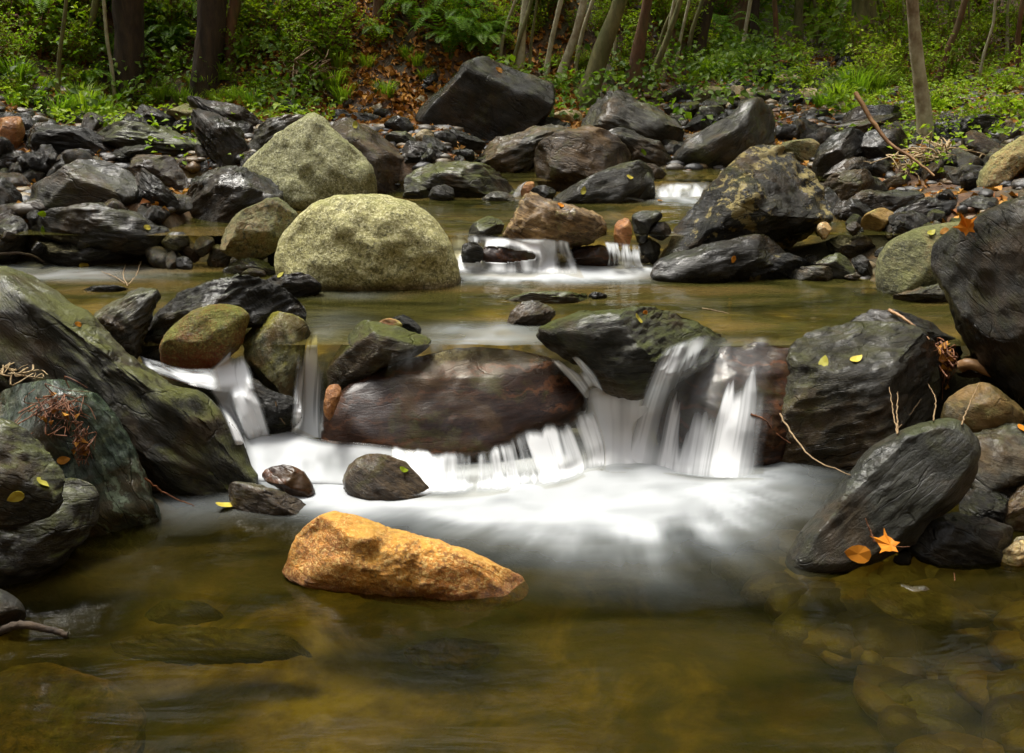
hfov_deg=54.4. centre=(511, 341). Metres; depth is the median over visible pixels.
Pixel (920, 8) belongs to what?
shrub
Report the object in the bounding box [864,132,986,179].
root tangle
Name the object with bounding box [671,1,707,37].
shrub
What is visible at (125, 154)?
stone
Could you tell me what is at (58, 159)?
stone
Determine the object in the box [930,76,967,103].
herb
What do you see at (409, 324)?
stone
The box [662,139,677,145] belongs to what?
stone
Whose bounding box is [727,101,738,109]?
stone
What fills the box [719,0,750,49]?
tree
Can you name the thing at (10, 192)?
stone
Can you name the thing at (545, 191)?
stone
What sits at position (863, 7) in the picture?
tree
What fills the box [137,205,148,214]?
stone
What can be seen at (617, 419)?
waterfall
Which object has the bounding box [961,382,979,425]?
twig
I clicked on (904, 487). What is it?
rock slab
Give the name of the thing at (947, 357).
debris clump
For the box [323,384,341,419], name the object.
stone
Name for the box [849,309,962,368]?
boulder
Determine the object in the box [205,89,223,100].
grass tuft
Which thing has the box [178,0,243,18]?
fern
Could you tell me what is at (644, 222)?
stone
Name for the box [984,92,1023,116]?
herb
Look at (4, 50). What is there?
shrub
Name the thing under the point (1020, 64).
shrub
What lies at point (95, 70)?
fern
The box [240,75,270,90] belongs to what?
herb
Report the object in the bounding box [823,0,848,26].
shrub
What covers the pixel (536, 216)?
rock slab
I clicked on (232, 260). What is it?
stone
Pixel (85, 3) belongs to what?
shrub
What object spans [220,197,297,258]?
boulder
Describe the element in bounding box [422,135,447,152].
stone
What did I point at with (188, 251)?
stone
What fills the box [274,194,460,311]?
boulder
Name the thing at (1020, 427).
leaf
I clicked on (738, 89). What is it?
stone
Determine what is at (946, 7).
shrub
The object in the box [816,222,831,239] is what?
stone
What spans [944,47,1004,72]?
dry brambles
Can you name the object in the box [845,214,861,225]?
stone
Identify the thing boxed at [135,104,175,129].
rock slab
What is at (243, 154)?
stone
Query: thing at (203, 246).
stone
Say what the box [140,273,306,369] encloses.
boulder
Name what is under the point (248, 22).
shrub
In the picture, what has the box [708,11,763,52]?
fern
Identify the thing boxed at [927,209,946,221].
stone
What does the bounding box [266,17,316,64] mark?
shrub
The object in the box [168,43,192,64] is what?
herb
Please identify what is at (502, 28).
shrub
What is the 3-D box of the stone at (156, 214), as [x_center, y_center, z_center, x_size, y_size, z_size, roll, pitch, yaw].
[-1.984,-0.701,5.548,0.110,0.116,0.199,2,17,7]
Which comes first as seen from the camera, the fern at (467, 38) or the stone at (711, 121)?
the stone at (711, 121)
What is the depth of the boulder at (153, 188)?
5.60 m
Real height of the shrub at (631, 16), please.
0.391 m
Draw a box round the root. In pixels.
[0,252,43,262]
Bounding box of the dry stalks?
[0,362,47,385]
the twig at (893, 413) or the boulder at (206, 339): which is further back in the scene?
the boulder at (206, 339)
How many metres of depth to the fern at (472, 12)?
9.44 m
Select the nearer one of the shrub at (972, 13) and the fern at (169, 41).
the fern at (169, 41)
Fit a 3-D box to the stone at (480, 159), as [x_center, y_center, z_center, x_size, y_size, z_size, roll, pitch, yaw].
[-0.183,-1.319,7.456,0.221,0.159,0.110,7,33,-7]
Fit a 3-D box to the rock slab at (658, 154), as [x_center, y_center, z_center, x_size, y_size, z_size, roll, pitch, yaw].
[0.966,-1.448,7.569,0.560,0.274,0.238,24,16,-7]
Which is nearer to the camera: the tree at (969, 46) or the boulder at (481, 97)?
the boulder at (481, 97)
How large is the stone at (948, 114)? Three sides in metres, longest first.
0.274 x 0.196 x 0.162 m
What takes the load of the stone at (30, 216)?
on the ground at (782, 314)
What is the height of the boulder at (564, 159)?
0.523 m
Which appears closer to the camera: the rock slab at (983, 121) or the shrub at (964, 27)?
the rock slab at (983, 121)
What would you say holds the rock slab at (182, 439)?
in the front pool water at (648, 608)
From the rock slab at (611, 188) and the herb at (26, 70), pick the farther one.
the herb at (26, 70)
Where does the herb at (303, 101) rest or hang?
on the ground at (782, 314)
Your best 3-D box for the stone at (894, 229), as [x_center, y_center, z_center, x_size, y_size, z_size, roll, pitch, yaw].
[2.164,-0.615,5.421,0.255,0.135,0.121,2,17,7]
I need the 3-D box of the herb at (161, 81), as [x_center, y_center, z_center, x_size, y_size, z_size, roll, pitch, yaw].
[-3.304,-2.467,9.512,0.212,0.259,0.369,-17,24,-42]
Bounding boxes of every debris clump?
[14,376,95,436]
[70,421,96,465]
[932,337,958,399]
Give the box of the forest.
[714,0,1010,68]
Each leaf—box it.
[7,491,24,501]
[37,211,45,216]
[37,477,48,486]
[57,456,69,463]
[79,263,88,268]
[216,502,232,506]
[352,121,357,127]
[400,466,407,471]
[581,186,585,193]
[818,355,828,365]
[845,545,870,562]
[850,355,861,361]
[870,529,909,552]
[900,584,928,591]
[927,229,934,234]
[940,227,948,233]
[953,214,976,235]
[1017,424,1023,430]
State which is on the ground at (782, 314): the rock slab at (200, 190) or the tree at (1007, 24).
the tree at (1007, 24)
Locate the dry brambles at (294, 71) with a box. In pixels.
[283,39,344,111]
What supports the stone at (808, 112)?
on the ground at (782, 314)
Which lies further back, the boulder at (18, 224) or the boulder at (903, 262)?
the boulder at (18, 224)
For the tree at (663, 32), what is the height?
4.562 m
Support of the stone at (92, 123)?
on the ground at (782, 314)
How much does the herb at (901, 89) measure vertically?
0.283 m
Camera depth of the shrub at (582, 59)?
9.64 m
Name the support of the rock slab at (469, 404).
in the front pool water at (648, 608)
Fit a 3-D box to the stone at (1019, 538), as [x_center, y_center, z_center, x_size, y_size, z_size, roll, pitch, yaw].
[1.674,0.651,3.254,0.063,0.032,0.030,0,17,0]
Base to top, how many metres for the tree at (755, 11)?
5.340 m
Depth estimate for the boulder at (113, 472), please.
3.34 m
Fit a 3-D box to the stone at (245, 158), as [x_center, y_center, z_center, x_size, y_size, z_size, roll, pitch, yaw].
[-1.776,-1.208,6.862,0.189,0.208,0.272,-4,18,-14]
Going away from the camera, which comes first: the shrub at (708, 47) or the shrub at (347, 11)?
the shrub at (347, 11)
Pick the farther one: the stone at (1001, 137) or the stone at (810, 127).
the stone at (810, 127)
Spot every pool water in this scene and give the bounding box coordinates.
[0,428,1023,752]
[3,261,875,344]
[18,189,847,234]
[500,168,822,180]
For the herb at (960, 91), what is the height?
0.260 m
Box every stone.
[0,112,33,130]
[0,116,24,148]
[0,136,15,156]
[0,150,20,168]
[0,168,8,172]
[0,172,30,187]
[0,176,22,204]
[0,203,23,220]
[0,589,25,625]
[8,163,22,173]
[17,151,50,175]
[23,129,29,142]
[23,169,45,183]
[24,198,45,210]
[25,209,39,226]
[34,144,57,164]
[47,154,64,176]
[51,155,61,165]
[57,110,85,124]
[61,148,95,155]
[62,149,95,163]
[81,112,104,130]
[82,285,127,292]
[103,115,121,121]
[104,198,128,209]
[111,144,157,162]
[123,112,148,124]
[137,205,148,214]
[143,205,170,223]
[145,246,169,272]
[161,232,189,252]
[165,250,180,272]
[173,117,193,133]
[173,194,192,214]
[176,256,192,271]
[177,157,188,169]
[179,243,200,262]
[189,176,199,184]
[193,236,213,256]
[198,159,214,172]
[207,244,231,271]
[222,257,275,277]
[228,481,305,514]
[229,257,263,263]
[236,120,252,133]
[239,151,252,163]
[240,151,256,166]
[241,268,265,277]
[250,378,301,433]
[262,464,314,496]
[266,272,321,301]
[267,251,275,266]
[281,98,306,113]
[320,109,351,118]
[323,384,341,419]
[342,453,431,500]
[350,112,381,121]
[379,318,401,326]
[384,115,413,131]
[385,131,415,143]
[392,314,420,333]
[401,140,443,163]
[402,186,429,202]
[415,129,433,140]
[419,143,433,161]
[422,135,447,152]
[429,184,454,204]
[434,131,457,147]
[446,128,485,150]
[451,149,474,161]
[461,241,483,262]
[468,216,504,242]
[474,155,486,162]
[481,191,514,204]
[482,240,538,271]
[499,291,587,306]
[506,300,555,333]
[521,181,534,196]
[531,185,556,198]
[554,109,581,124]
[558,122,570,125]
[566,244,617,265]
[588,292,606,299]
[613,218,631,247]
[623,197,644,204]
[632,210,662,242]
[638,237,660,263]
[639,172,655,206]
[639,253,649,263]
[647,163,665,181]
[649,222,670,240]
[660,83,693,102]
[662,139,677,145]
[663,102,679,114]
[664,143,681,154]
[679,101,699,116]
[682,130,701,142]
[684,115,709,132]
[689,86,723,102]
[693,109,717,117]
[697,105,724,115]
[701,94,740,106]
[708,118,717,124]
[715,112,728,120]
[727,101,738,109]
[729,85,743,94]
[736,80,752,85]
[740,253,806,284]
[751,66,775,82]
[753,90,774,100]
[774,74,800,83]
[775,124,800,139]
[777,62,790,70]
[779,90,803,104]
[780,81,799,93]
[785,265,834,283]
[791,119,819,138]
[792,118,805,138]
[800,109,832,116]
[801,88,822,97]
[804,254,819,265]
[806,127,836,144]
[812,61,830,68]
[812,75,822,86]
[815,253,854,282]
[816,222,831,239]
[823,73,838,84]
[824,187,841,225]
[826,231,875,257]
[832,198,871,222]
[834,47,851,61]
[844,273,860,281]
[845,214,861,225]
[846,221,860,235]
[851,255,872,275]
[860,208,893,234]
[867,176,887,189]
[870,160,894,177]
[882,172,907,189]
[884,220,907,239]
[886,121,905,130]
[887,210,929,230]
[893,551,910,563]
[905,120,934,134]
[910,132,935,144]
[920,160,943,180]
[926,153,951,164]
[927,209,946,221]
[936,112,961,121]
[936,189,954,199]
[940,165,955,178]
[942,155,957,167]
[946,148,983,166]
[946,164,982,185]
[949,218,969,221]
[955,355,981,377]
[959,195,998,211]
[959,488,1008,523]
[960,170,978,189]
[961,130,1002,158]
[962,125,972,135]
[983,148,1001,165]
[990,119,1005,130]
[997,123,1021,142]
[1002,540,1023,566]
[1005,484,1023,530]
[1014,536,1023,541]
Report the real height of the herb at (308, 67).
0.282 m
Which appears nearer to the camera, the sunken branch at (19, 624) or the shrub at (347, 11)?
the sunken branch at (19, 624)
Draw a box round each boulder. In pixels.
[0,214,28,266]
[0,379,160,537]
[30,159,138,210]
[135,168,178,210]
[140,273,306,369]
[159,304,249,383]
[166,103,196,119]
[187,95,262,125]
[190,108,248,166]
[193,167,283,243]
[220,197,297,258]
[242,112,377,214]
[243,311,310,400]
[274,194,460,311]
[282,511,523,600]
[326,320,430,390]
[329,117,403,196]
[403,161,514,206]
[415,56,555,140]
[534,124,630,198]
[536,306,728,400]
[581,90,684,142]
[654,342,789,467]
[659,144,832,258]
[673,97,775,167]
[781,321,942,469]
[782,138,819,161]
[811,127,864,182]
[821,156,872,182]
[823,169,873,200]
[840,104,901,123]
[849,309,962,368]
[856,128,909,158]
[875,221,959,306]
[907,512,1013,564]
[930,196,1023,409]
[940,382,1023,432]
[971,423,1023,496]
[976,135,1023,187]
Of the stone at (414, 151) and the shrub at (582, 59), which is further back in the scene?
the shrub at (582, 59)
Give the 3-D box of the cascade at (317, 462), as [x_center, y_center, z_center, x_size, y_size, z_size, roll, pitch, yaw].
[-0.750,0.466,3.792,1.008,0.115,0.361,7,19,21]
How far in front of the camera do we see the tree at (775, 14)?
11.62 m
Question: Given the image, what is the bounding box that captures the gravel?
[0,4,1023,296]
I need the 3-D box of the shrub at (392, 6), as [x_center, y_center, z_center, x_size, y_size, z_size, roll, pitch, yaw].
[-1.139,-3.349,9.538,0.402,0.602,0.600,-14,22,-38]
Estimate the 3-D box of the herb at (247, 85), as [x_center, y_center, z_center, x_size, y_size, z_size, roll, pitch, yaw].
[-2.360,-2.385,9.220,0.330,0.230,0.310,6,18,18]
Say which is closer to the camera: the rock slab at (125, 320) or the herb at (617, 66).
the rock slab at (125, 320)
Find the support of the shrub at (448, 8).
on the ground at (782, 314)
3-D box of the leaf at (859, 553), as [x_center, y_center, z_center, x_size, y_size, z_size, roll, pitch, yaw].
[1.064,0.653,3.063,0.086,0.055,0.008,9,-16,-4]
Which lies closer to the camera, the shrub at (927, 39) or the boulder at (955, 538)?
the boulder at (955, 538)
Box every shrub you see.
[0,0,35,33]
[0,1,36,68]
[0,9,45,63]
[1,0,24,24]
[14,0,68,58]
[15,0,50,31]
[30,0,107,66]
[31,0,59,27]
[43,14,90,67]
[46,0,72,17]
[51,0,106,12]
[60,0,89,18]
[61,0,106,37]
[68,0,106,33]
[144,0,161,37]
[144,0,188,38]
[145,0,181,24]
[147,9,174,35]
[150,0,181,22]
[163,0,197,34]
[219,25,277,67]
[223,34,245,67]
[226,1,253,41]
[226,6,254,46]
[227,0,282,40]
[238,0,295,43]
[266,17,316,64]
[276,3,301,32]
[279,37,302,67]
[280,0,313,30]
[280,21,322,66]
[282,0,299,20]
[287,4,321,47]
[292,0,323,31]
[293,0,356,67]
[296,0,348,33]
[303,2,331,29]
[315,0,357,29]
[319,6,375,56]
[354,4,399,46]
[371,0,401,21]
[395,0,413,11]
[418,0,446,21]
[427,0,465,26]
[442,23,461,42]
[462,0,495,29]
[477,0,507,27]
[489,4,516,34]
[496,7,517,31]
[500,29,516,51]
[501,0,519,20]
[515,0,550,18]
[520,0,555,31]
[528,4,547,36]
[537,0,569,12]
[541,0,564,11]
[565,8,577,33]
[572,45,589,68]
[581,46,591,66]
[584,0,611,35]
[587,0,610,24]
[617,34,632,59]
[621,13,652,44]
[622,3,655,32]
[625,0,641,29]
[627,0,639,7]
[645,34,656,57]
[651,0,672,18]
[654,0,670,34]
[667,0,695,30]
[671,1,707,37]
[677,12,686,34]
[679,0,719,40]
[705,20,722,57]
[713,0,745,28]
[747,0,771,34]
[772,26,818,72]
[777,0,823,25]
[792,48,826,88]
[804,0,830,31]
[804,0,835,45]
[815,7,850,51]
[822,0,891,38]
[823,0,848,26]
[832,12,883,64]
[844,25,900,83]
[862,46,901,77]
[869,2,937,66]
[876,0,926,49]
[878,35,909,70]
[881,43,907,84]
[886,0,946,30]
[889,0,922,33]
[896,31,959,86]
[919,0,959,37]
[920,6,982,65]
[921,23,949,63]
[923,12,986,68]
[929,5,985,49]
[931,0,992,43]
[933,31,985,78]
[952,53,971,72]
[953,19,986,58]
[956,20,980,56]
[959,0,1023,64]
[971,0,993,13]
[971,3,992,34]
[983,0,1023,40]
[1003,1,1023,48]
[1010,0,1023,37]
[1012,43,1023,84]
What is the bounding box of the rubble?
[0,56,1019,491]
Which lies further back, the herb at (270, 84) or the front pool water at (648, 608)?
the herb at (270, 84)
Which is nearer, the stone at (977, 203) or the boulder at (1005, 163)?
the stone at (977, 203)
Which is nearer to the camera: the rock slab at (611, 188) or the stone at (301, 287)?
the stone at (301, 287)
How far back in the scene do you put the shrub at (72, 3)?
9.44 m
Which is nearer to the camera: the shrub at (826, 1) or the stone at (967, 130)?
the stone at (967, 130)
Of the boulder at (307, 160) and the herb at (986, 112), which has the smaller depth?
the boulder at (307, 160)
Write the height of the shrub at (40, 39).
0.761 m
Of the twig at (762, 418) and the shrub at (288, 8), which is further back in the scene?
the shrub at (288, 8)
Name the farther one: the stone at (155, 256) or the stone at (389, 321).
the stone at (155, 256)
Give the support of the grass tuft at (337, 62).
on the ground at (782, 314)
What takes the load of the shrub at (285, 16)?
on the ground at (782, 314)
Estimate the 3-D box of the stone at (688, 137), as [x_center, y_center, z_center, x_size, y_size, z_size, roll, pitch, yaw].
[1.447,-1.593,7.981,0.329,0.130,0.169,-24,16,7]
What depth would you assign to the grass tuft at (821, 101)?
9.35 m
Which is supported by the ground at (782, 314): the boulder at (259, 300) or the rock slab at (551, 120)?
the rock slab at (551, 120)
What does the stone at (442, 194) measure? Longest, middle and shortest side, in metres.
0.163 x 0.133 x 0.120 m
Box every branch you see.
[0,620,67,637]
[853,91,934,176]
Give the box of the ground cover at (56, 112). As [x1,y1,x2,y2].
[0,0,1023,178]
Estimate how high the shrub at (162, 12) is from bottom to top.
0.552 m
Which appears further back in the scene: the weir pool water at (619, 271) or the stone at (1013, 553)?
the weir pool water at (619, 271)
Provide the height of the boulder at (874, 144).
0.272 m
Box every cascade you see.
[245,433,413,484]
[453,235,574,273]
[514,182,524,197]
[606,242,642,266]
[658,185,701,198]
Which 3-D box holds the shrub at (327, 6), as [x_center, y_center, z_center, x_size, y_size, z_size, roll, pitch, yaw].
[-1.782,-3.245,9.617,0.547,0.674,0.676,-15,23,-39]
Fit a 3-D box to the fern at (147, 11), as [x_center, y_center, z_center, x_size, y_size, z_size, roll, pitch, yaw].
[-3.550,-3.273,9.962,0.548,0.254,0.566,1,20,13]
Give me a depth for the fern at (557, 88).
9.40 m
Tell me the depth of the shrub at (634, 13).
10.12 m
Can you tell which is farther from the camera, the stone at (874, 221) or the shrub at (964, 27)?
the shrub at (964, 27)
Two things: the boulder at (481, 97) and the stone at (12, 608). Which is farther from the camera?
the boulder at (481, 97)
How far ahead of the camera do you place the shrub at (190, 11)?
9.78 m
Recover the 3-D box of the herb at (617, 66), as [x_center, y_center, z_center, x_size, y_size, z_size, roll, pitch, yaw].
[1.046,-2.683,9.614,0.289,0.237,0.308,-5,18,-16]
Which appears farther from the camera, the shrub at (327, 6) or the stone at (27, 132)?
the shrub at (327, 6)
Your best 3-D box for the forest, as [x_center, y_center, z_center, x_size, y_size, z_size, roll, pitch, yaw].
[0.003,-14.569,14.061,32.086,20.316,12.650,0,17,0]
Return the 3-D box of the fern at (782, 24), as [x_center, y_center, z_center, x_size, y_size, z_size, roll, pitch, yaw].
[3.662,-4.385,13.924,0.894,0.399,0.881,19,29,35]
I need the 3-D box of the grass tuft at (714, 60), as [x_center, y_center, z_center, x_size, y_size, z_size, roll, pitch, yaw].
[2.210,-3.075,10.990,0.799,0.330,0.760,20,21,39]
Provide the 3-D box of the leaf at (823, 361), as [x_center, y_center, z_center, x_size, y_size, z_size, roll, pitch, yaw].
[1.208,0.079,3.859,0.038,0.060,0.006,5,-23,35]
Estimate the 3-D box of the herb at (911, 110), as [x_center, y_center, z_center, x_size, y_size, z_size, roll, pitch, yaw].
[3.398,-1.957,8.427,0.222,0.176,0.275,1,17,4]
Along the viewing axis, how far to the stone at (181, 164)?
6.88 m
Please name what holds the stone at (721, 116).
on the gravel
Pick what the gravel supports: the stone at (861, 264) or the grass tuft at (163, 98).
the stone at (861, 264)
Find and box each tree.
[54,0,67,98]
[83,0,99,62]
[102,0,117,102]
[109,0,145,105]
[188,0,226,98]
[223,0,240,74]
[372,0,385,21]
[477,0,488,21]
[498,0,516,55]
[510,0,532,64]
[515,0,528,70]
[528,0,537,69]
[542,0,563,78]
[554,0,586,83]
[573,0,593,70]
[575,0,627,107]
[611,37,616,70]
[625,0,652,88]
[648,0,682,83]
[654,0,676,56]
[662,0,674,77]
[675,0,690,66]
[684,0,704,62]
[691,0,714,60]
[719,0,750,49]
[741,0,751,59]
[748,0,759,51]
[772,0,779,63]
[790,0,803,51]
[813,0,819,47]
[837,0,848,38]
[847,0,880,60]
[877,0,887,48]
[901,0,905,46]
[906,0,933,136]
[935,0,967,82]
[949,0,954,28]
[967,0,970,66]
[977,0,996,79]
[1005,0,1009,52]
[1015,0,1023,72]
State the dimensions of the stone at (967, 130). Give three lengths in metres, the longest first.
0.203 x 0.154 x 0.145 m
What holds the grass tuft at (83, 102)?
on the ground at (782, 314)
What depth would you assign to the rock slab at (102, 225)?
5.37 m
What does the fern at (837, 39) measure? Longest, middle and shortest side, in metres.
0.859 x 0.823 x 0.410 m
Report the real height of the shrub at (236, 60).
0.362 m
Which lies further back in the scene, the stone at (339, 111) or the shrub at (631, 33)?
the shrub at (631, 33)
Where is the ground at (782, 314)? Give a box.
[0,0,1023,427]
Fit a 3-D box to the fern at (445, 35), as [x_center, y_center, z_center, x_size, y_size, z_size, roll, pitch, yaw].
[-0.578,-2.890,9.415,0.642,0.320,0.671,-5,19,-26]
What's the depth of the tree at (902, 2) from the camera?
12.79 m
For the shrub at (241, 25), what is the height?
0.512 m
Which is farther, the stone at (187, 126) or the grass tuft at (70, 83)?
the grass tuft at (70, 83)
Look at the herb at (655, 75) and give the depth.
9.65 m
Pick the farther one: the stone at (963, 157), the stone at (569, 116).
the stone at (569, 116)
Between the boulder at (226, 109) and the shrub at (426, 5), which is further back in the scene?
the shrub at (426, 5)
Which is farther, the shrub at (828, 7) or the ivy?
the shrub at (828, 7)
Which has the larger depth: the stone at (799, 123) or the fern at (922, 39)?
the fern at (922, 39)
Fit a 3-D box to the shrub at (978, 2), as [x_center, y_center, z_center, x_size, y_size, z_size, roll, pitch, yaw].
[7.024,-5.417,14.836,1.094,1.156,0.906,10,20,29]
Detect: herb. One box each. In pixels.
[0,72,43,94]
[0,79,25,88]
[6,58,39,78]
[8,88,31,105]
[17,82,47,101]
[41,64,97,83]
[121,94,156,109]
[125,85,169,105]
[145,53,165,69]
[154,62,175,74]
[154,70,179,91]
[163,58,189,70]
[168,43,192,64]
[220,68,254,83]
[238,71,272,91]
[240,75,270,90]
[250,69,293,89]
[288,96,319,106]
[291,71,333,92]
[301,60,321,80]
[504,57,527,71]
[532,48,562,67]
[568,68,584,77]
[608,52,629,70]
[642,68,667,83]
[644,56,661,68]
[677,72,702,85]
[853,93,877,104]
[856,87,882,102]
[879,99,909,107]
[883,120,914,136]
[889,75,912,86]
[894,78,938,102]
[897,73,911,79]
[899,101,914,115]
[902,110,914,118]
[912,85,962,101]
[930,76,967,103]
[931,109,951,129]
[944,107,974,121]
[953,105,977,113]
[968,105,1000,113]
[981,89,1015,104]
[984,65,1021,92]
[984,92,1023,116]
[997,70,1023,86]
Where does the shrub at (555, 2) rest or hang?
on the ground at (782, 314)
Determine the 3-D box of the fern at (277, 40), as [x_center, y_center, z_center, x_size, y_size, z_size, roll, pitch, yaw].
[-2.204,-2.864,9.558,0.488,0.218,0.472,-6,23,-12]
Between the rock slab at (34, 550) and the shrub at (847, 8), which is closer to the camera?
the rock slab at (34, 550)
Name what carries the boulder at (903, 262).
on the ground at (782, 314)
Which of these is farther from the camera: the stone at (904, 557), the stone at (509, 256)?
the stone at (509, 256)
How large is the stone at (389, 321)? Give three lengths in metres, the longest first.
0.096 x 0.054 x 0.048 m
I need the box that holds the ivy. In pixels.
[0,0,868,130]
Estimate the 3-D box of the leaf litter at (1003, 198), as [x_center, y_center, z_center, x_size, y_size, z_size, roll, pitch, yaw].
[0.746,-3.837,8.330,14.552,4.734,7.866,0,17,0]
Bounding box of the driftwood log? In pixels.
[957,358,989,376]
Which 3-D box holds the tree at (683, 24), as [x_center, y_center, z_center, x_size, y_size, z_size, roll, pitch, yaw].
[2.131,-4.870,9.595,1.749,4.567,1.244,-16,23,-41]
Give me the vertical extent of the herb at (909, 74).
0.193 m
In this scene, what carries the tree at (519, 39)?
on the ground at (782, 314)
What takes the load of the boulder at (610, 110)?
on the ground at (782, 314)
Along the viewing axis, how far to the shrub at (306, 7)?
9.53 m
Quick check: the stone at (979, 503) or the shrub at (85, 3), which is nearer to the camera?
the stone at (979, 503)
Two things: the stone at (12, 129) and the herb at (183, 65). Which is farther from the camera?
the herb at (183, 65)
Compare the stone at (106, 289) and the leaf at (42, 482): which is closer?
the leaf at (42, 482)
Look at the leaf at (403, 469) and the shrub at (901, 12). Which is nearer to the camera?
the leaf at (403, 469)
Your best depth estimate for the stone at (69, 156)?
6.77 m
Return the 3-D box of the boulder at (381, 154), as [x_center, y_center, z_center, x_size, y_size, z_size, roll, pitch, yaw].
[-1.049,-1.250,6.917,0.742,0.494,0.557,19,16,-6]
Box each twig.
[144,478,193,505]
[750,413,790,443]
[779,413,850,475]
[865,518,874,541]
[889,387,897,434]
[896,392,898,433]
[928,384,936,421]
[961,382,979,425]
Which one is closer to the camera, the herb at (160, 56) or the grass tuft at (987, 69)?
the herb at (160, 56)
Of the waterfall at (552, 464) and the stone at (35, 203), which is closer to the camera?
the waterfall at (552, 464)
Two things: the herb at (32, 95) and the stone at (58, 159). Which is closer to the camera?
the stone at (58, 159)
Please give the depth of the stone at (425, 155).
6.88 m
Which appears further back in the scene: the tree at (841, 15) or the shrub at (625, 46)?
the tree at (841, 15)
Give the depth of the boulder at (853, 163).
6.83 m
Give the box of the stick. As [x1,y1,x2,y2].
[888,308,929,339]
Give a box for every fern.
[0,0,86,38]
[61,60,113,85]
[74,28,159,61]
[96,33,151,49]
[144,3,169,26]
[144,16,195,50]
[144,29,189,53]
[162,17,196,41]
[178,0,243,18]
[182,2,250,19]
[239,4,282,23]
[259,33,298,50]
[351,18,407,37]
[378,0,451,31]
[402,14,488,58]
[416,0,502,15]
[416,19,483,51]
[424,0,505,25]
[440,20,500,46]
[441,13,510,43]
[443,27,492,52]
[445,16,530,55]
[544,72,579,92]
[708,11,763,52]
[709,44,764,66]
[711,30,770,61]
[759,12,804,35]
[800,23,851,52]
[899,28,950,53]
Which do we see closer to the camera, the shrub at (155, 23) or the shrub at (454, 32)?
the shrub at (454, 32)
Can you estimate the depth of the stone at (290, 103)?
8.80 m
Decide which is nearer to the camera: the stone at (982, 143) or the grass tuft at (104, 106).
the stone at (982, 143)
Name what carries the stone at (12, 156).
on the stone at (3, 170)
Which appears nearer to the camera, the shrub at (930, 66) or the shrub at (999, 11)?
the shrub at (930, 66)
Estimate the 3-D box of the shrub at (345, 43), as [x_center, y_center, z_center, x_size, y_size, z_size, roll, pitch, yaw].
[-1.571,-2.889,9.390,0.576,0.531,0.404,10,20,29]
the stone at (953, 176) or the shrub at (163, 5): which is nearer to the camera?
the stone at (953, 176)
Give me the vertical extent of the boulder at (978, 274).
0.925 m
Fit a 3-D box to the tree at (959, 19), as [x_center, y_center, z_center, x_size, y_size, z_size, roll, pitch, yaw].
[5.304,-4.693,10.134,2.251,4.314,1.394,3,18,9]
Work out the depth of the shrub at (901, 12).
14.49 m
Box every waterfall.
[147,362,213,386]
[209,354,268,447]
[293,337,320,437]
[394,415,603,491]
[555,358,601,397]
[590,388,653,465]
[631,340,752,477]
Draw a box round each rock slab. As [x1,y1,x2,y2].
[0,266,257,495]
[0,418,64,529]
[0,478,99,586]
[26,122,115,154]
[26,239,147,272]
[31,202,171,255]
[94,287,160,358]
[97,120,200,155]
[127,154,188,189]
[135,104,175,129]
[186,165,249,216]
[248,114,304,150]
[321,347,587,462]
[478,124,571,175]
[502,191,606,253]
[537,116,562,125]
[553,160,654,212]
[608,127,672,166]
[650,234,785,290]
[787,418,980,572]
[831,112,902,132]
[849,189,924,211]
[892,283,948,307]
[894,194,958,215]
[934,114,1007,140]
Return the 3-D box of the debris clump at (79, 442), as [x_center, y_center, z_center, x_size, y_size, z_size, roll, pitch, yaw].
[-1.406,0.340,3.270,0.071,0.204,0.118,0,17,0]
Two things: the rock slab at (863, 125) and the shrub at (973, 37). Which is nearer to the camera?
the rock slab at (863, 125)
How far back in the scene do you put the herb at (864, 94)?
9.31 m
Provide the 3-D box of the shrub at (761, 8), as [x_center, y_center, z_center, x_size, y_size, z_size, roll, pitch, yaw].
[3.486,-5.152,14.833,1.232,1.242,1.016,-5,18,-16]
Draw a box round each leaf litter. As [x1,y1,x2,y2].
[0,0,1023,222]
[228,0,581,128]
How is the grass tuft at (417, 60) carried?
on the ground at (782, 314)
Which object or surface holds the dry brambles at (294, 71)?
on the ground at (782, 314)
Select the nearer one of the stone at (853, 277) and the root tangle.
the stone at (853, 277)
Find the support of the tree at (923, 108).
on the ground at (782, 314)
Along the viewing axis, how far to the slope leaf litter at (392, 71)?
9.38 m
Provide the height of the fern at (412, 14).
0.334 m
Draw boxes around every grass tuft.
[0,56,43,83]
[0,89,23,106]
[2,84,35,93]
[34,75,54,88]
[37,94,82,118]
[50,81,107,112]
[61,78,91,95]
[78,68,108,85]
[85,99,119,113]
[95,93,116,107]
[105,84,133,100]
[143,79,181,103]
[145,66,155,79]
[164,82,191,103]
[182,72,190,85]
[182,92,205,103]
[205,60,237,79]
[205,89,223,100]
[214,83,245,102]
[229,83,269,109]
[314,64,360,90]
[324,49,355,68]
[325,79,361,102]
[350,52,380,67]
[372,79,400,97]
[392,44,413,56]
[402,48,430,65]
[414,66,437,80]
[688,55,717,80]
[695,50,740,77]
[807,90,836,107]
[820,80,862,103]
[829,62,881,95]
[839,101,859,112]
[859,65,904,91]
[869,86,897,96]
[895,64,909,73]
[930,95,955,109]
[930,98,943,110]
[982,64,999,74]
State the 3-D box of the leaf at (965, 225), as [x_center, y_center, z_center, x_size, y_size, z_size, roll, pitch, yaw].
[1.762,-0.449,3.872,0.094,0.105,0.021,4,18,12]
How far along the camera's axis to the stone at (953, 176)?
6.40 m
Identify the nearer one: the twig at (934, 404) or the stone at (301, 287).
the twig at (934, 404)
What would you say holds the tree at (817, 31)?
on the ground at (782, 314)
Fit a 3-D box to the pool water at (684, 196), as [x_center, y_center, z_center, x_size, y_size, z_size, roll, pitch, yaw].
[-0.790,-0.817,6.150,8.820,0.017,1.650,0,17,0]

